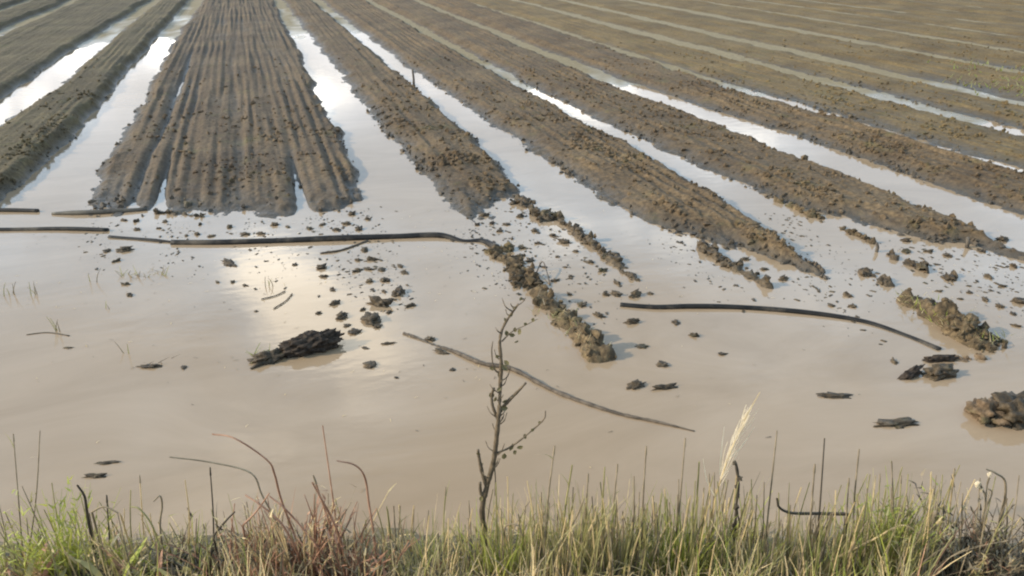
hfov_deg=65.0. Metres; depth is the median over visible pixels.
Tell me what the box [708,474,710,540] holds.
dry stalk
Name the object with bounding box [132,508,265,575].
withered plant
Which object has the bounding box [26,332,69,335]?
twig
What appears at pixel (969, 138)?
raised bed
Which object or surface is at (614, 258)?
mud ridge
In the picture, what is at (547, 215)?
mud ridge
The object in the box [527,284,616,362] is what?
mud ridge
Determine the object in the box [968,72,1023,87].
weed patch
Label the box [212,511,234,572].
bent stem
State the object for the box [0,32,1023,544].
water
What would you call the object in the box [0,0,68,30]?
raised bed
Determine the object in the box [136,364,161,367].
soil clod
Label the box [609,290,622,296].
soil clod
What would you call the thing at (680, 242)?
mud specks
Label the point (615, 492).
dry stalk
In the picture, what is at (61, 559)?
weed clump
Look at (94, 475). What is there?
soil clod
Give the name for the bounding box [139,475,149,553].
dry stalk
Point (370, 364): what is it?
soil clod
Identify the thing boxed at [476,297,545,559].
sapling
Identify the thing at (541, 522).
dry stalk
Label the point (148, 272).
water weed
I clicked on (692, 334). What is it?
soil clod
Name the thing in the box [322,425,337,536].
dry stalk
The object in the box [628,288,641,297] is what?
soil clod
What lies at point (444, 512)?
dry stalk
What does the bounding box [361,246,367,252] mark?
soil clod
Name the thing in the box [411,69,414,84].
stake
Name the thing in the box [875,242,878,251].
stake
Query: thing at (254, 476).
bent stem
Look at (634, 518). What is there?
dry stalk
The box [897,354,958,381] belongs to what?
clod
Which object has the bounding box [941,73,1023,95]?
weed patch
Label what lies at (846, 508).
dry stalk
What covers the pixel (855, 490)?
dry stalk
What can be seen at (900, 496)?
dry stalk
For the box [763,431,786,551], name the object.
dry stalk
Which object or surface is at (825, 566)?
grass tuft
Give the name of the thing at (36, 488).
dry stalk
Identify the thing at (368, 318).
soil clod
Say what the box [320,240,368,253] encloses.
twig
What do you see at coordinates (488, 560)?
grass tuft
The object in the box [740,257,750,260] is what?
soil clod
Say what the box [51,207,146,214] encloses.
pipe
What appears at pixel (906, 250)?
soil clod
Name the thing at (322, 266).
soil clod
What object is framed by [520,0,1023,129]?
raised bed
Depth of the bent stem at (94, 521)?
3.20 m
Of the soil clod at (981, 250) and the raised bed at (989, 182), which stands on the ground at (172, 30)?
the raised bed at (989, 182)
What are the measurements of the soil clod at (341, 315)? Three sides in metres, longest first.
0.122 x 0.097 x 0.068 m
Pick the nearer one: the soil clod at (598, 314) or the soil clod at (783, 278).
the soil clod at (598, 314)
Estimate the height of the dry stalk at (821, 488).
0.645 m
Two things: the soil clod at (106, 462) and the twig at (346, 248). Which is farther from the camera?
the twig at (346, 248)
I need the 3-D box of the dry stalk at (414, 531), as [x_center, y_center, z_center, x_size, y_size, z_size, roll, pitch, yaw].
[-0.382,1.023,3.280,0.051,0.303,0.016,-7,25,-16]
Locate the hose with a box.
[620,302,941,350]
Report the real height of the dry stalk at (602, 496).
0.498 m
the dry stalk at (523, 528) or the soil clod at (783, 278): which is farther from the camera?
the soil clod at (783, 278)
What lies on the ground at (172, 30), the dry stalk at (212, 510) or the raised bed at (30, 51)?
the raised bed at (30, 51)
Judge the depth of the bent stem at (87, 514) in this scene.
3.23 m
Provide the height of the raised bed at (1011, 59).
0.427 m
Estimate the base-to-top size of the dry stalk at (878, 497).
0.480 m
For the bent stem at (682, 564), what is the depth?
3.12 m
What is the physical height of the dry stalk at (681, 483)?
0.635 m
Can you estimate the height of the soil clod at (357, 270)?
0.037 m
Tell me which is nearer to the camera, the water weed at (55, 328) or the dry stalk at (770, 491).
the dry stalk at (770, 491)
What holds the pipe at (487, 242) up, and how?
on the water
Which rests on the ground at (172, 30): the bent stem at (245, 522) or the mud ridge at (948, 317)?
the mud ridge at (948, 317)
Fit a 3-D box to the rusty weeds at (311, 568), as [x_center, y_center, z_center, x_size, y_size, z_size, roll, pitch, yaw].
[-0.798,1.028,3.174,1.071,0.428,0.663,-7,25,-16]
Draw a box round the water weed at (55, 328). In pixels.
[47,318,59,331]
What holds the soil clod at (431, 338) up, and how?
on the water
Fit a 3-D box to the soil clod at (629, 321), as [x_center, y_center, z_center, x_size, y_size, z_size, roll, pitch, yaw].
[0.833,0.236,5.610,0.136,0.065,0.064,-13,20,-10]
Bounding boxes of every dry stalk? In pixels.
[7,434,23,552]
[30,432,39,542]
[100,495,111,548]
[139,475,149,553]
[185,480,203,551]
[209,467,214,561]
[313,475,343,556]
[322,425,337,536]
[396,506,408,559]
[413,509,421,563]
[443,480,449,555]
[454,512,459,566]
[495,483,497,549]
[520,506,525,559]
[536,492,541,562]
[545,446,554,545]
[561,465,572,561]
[585,474,588,518]
[600,467,604,542]
[609,464,618,536]
[628,476,644,556]
[641,446,646,549]
[655,493,666,556]
[676,438,685,537]
[692,462,699,555]
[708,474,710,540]
[717,478,728,566]
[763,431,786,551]
[786,482,789,544]
[805,464,815,556]
[816,438,824,544]
[843,478,849,548]
[846,449,859,557]
[876,474,880,542]
[890,460,893,530]
[898,475,901,524]
[929,472,934,522]
[945,468,954,541]
[958,493,972,569]
[999,497,1015,548]
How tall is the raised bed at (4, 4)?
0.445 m
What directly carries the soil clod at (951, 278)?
on the water
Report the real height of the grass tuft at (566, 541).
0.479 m
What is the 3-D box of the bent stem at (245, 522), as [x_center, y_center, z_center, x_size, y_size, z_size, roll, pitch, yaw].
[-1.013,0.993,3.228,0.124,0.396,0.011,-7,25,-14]
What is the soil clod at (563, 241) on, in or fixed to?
on the water
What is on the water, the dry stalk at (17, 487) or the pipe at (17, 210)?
the pipe at (17, 210)
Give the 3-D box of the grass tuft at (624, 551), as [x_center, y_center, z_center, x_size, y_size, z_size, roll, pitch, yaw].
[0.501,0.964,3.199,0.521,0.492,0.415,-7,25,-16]
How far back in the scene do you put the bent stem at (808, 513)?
3.27 m
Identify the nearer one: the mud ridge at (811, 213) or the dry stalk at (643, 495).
the dry stalk at (643, 495)
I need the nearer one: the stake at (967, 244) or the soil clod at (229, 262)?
the soil clod at (229, 262)
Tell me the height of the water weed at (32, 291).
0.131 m
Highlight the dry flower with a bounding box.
[970,472,992,548]
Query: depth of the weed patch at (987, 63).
15.18 m
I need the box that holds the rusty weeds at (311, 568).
[161,483,457,575]
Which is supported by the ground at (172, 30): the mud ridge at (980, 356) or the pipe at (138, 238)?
the mud ridge at (980, 356)
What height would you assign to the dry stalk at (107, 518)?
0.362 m
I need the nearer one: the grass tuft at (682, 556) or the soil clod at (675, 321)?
the grass tuft at (682, 556)
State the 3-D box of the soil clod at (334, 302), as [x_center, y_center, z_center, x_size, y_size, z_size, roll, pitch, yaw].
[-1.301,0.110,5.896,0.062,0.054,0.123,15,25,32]
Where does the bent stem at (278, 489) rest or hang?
on the bank
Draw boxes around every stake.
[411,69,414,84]
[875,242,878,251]
[965,237,969,247]
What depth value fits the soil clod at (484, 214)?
7.68 m
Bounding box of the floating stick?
[403,332,694,431]
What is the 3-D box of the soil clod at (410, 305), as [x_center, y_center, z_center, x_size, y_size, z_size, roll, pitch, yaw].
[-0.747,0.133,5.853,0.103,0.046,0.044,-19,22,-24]
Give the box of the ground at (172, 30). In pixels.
[0,0,1023,124]
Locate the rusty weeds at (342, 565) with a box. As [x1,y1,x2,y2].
[265,517,420,575]
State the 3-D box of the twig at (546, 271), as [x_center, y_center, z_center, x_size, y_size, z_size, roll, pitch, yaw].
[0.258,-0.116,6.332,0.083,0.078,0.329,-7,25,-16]
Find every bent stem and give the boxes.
[76,485,100,564]
[91,506,118,556]
[130,506,165,570]
[153,495,166,566]
[169,456,294,560]
[212,433,303,557]
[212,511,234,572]
[242,493,269,571]
[245,495,301,572]
[269,496,338,575]
[312,482,350,572]
[337,460,375,552]
[503,523,522,554]
[560,498,584,555]
[672,549,688,574]
[776,498,848,553]
[828,525,919,571]
[986,469,1006,545]
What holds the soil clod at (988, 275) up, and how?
on the water
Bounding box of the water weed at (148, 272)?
[115,265,168,278]
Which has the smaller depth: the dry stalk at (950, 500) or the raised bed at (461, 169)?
the dry stalk at (950, 500)
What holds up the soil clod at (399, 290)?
on the water
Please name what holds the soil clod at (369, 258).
on the water
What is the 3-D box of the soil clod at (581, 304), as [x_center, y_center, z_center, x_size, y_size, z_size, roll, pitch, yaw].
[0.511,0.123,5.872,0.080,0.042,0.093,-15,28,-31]
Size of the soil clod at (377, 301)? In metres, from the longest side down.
0.210 x 0.128 x 0.094 m
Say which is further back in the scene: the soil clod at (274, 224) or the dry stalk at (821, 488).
the soil clod at (274, 224)
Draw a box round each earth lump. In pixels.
[247,328,344,369]
[964,391,1023,430]
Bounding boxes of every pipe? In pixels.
[0,208,39,211]
[0,227,108,231]
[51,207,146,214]
[108,235,169,242]
[170,232,498,247]
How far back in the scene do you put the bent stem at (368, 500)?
3.18 m
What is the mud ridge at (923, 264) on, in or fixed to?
on the ground at (172, 30)
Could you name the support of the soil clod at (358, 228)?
on the water
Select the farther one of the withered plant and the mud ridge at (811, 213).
the mud ridge at (811, 213)
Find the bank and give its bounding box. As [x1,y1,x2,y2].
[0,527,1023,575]
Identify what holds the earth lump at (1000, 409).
on the water
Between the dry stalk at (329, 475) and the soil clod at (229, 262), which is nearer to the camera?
the dry stalk at (329, 475)
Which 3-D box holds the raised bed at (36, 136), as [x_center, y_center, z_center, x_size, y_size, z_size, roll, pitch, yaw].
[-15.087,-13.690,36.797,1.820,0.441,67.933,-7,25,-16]
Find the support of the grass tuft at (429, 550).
on the bank
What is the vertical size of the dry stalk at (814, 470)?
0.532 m
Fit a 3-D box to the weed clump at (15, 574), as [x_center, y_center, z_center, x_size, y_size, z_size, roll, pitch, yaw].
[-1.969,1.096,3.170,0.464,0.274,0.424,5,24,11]
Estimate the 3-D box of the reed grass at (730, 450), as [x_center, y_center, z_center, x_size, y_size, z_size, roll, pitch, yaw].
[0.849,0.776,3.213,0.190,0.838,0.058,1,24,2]
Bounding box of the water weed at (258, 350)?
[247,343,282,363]
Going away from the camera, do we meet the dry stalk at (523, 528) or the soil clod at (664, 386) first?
the dry stalk at (523, 528)
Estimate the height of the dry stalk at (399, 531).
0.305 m
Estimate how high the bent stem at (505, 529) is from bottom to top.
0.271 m
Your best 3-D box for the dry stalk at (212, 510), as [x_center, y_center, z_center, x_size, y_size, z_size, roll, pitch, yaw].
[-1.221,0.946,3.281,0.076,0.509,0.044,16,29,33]
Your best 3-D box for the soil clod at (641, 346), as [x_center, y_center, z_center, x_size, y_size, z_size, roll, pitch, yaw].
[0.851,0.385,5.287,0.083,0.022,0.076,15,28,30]
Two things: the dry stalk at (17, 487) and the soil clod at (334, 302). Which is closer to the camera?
the dry stalk at (17, 487)
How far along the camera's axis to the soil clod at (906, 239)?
7.07 m
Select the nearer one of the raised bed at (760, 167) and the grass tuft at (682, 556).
the grass tuft at (682, 556)
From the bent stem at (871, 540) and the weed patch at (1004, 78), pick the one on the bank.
the bent stem at (871, 540)
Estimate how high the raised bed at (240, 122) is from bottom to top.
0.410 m
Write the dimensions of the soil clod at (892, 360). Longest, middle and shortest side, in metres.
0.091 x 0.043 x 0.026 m
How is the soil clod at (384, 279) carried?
on the water
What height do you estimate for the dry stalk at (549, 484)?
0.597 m
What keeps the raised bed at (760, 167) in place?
on the ground at (172, 30)
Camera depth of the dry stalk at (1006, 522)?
3.25 m
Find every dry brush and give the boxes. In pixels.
[879,468,1023,575]
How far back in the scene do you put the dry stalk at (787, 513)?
3.27 m
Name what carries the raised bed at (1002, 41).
on the ground at (172, 30)
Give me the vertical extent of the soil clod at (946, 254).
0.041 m
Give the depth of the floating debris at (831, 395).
4.71 m
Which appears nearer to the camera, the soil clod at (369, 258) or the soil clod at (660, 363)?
the soil clod at (660, 363)
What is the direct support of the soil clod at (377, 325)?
on the water
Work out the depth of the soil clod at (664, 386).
4.80 m
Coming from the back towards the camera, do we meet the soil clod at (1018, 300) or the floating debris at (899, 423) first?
the soil clod at (1018, 300)
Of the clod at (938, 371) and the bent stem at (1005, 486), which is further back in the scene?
the clod at (938, 371)
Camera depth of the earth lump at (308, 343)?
5.16 m
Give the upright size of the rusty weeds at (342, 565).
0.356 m
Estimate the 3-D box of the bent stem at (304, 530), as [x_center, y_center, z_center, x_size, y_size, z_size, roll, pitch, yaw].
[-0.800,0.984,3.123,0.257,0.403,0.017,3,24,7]
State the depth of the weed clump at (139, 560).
3.23 m
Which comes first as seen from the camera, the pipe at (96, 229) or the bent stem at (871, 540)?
the bent stem at (871, 540)
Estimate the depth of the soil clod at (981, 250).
6.84 m
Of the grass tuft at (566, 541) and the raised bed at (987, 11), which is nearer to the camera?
the grass tuft at (566, 541)
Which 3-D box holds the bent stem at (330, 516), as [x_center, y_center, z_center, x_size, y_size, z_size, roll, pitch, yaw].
[-0.700,0.950,3.145,0.118,0.498,0.026,-7,25,-16]
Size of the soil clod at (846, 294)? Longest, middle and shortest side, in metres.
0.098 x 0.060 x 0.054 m
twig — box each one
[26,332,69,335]
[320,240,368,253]
[536,261,550,284]
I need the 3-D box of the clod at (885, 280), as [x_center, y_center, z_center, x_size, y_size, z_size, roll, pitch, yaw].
[2.862,-0.073,6.321,0.163,0.131,0.377,-7,25,-16]
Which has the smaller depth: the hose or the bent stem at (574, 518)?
the bent stem at (574, 518)
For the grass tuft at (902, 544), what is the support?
on the bank
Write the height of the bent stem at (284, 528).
0.394 m
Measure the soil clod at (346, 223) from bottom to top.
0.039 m
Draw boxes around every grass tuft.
[362,501,480,575]
[452,495,551,575]
[492,480,630,575]
[561,476,715,575]
[624,487,745,575]
[711,515,833,575]
[752,504,897,575]
[835,474,953,575]
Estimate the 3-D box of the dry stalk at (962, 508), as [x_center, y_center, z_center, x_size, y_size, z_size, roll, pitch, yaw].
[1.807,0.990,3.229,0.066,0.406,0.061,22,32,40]
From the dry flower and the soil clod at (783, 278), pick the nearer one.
the dry flower
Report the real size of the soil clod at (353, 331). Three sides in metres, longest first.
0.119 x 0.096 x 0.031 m
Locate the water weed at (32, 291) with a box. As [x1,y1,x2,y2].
[29,281,36,295]
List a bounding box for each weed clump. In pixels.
[0,475,144,575]
[0,528,92,575]
[32,514,240,575]
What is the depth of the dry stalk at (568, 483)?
3.22 m
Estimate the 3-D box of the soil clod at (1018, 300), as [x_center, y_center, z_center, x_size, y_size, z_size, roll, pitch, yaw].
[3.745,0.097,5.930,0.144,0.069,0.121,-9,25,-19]
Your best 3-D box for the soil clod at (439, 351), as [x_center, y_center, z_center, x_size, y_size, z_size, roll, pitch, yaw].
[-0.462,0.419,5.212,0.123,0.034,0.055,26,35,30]
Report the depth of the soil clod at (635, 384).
4.82 m
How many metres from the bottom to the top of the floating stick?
0.049 m
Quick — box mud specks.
[78,206,1023,344]
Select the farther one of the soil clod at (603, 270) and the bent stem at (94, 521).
the soil clod at (603, 270)
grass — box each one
[703,392,759,529]
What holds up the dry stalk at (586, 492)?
on the bank
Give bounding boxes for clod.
[82,473,106,477]
[94,460,119,464]
[115,246,134,251]
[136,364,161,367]
[221,258,236,266]
[270,222,279,225]
[315,263,326,269]
[328,300,339,305]
[335,311,347,319]
[341,221,350,224]
[347,328,361,334]
[351,268,362,272]
[355,225,362,230]
[360,311,381,325]
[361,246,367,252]
[363,360,376,368]
[366,256,378,260]
[367,295,392,307]
[374,323,382,328]
[380,277,389,281]
[381,342,396,344]
[391,285,404,296]
[404,302,415,308]
[425,336,435,341]
[434,348,449,354]
[479,213,488,216]
[525,257,534,261]
[556,238,570,243]
[577,301,586,307]
[592,311,605,317]
[598,268,607,272]
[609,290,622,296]
[623,318,639,324]
[626,379,646,389]
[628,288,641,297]
[634,344,648,348]
[650,383,677,390]
[655,360,669,366]
[671,319,679,324]
[689,332,699,336]
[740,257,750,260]
[778,275,788,280]
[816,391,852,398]
[843,291,852,297]
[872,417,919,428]
[890,357,897,364]
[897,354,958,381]
[900,238,910,241]
[901,248,910,253]
[942,252,952,257]
[942,274,956,281]
[977,248,985,252]
[983,273,993,278]
[995,235,1008,241]
[995,302,1004,307]
[1011,297,1023,303]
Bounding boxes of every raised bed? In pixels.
[0,0,25,9]
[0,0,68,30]
[0,0,150,98]
[0,0,188,201]
[85,0,363,218]
[282,0,523,222]
[322,0,829,279]
[372,0,1023,260]
[420,0,1023,214]
[465,0,1023,168]
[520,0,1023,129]
[569,0,1023,101]
[635,0,1023,70]
[701,0,1023,51]
[754,0,1023,36]
[810,0,1023,26]
[865,0,1023,18]
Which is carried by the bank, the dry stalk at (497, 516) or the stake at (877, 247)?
the dry stalk at (497, 516)
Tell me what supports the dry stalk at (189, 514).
on the bank
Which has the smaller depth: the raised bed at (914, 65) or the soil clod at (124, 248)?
the soil clod at (124, 248)
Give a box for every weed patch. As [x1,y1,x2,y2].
[927,58,1023,78]
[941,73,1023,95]
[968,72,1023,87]
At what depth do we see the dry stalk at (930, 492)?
3.17 m
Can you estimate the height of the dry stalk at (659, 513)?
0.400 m
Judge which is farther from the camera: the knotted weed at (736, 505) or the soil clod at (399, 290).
the soil clod at (399, 290)
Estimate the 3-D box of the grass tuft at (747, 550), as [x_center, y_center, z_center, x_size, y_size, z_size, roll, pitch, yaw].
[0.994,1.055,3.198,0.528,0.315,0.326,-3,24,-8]
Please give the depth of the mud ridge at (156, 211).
7.73 m
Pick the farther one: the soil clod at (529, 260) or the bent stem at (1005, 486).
the soil clod at (529, 260)
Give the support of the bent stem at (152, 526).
on the bank
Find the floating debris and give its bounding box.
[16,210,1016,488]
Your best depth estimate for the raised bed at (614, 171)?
9.72 m
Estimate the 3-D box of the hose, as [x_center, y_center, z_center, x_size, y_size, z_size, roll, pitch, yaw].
[1.844,0.207,5.683,2.130,0.060,0.339,8,25,17]
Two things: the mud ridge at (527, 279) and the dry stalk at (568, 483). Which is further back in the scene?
the mud ridge at (527, 279)
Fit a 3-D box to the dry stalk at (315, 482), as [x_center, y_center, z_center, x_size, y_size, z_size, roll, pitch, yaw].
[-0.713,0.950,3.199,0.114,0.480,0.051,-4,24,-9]
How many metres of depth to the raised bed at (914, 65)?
17.41 m
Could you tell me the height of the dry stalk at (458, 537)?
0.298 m
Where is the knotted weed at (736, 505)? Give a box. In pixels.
[728,460,744,562]
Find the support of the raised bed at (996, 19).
on the ground at (172, 30)
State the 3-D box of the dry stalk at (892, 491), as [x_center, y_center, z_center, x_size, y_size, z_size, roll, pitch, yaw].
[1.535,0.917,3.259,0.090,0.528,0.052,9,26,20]
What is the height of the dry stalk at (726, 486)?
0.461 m
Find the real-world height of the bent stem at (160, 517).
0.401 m
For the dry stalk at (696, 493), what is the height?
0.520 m
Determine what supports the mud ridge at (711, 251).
on the ground at (172, 30)
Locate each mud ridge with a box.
[153,208,204,217]
[484,242,543,290]
[508,194,556,222]
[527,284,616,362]
[553,210,640,280]
[697,240,773,288]
[764,195,876,244]
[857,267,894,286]
[889,249,957,278]
[896,287,1022,352]
[955,353,987,361]
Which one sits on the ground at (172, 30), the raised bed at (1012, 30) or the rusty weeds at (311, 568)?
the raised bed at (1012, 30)
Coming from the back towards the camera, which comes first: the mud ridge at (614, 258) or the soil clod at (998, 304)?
the mud ridge at (614, 258)
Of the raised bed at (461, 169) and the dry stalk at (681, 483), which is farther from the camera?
the raised bed at (461, 169)
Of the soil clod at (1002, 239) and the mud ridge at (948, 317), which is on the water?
the soil clod at (1002, 239)

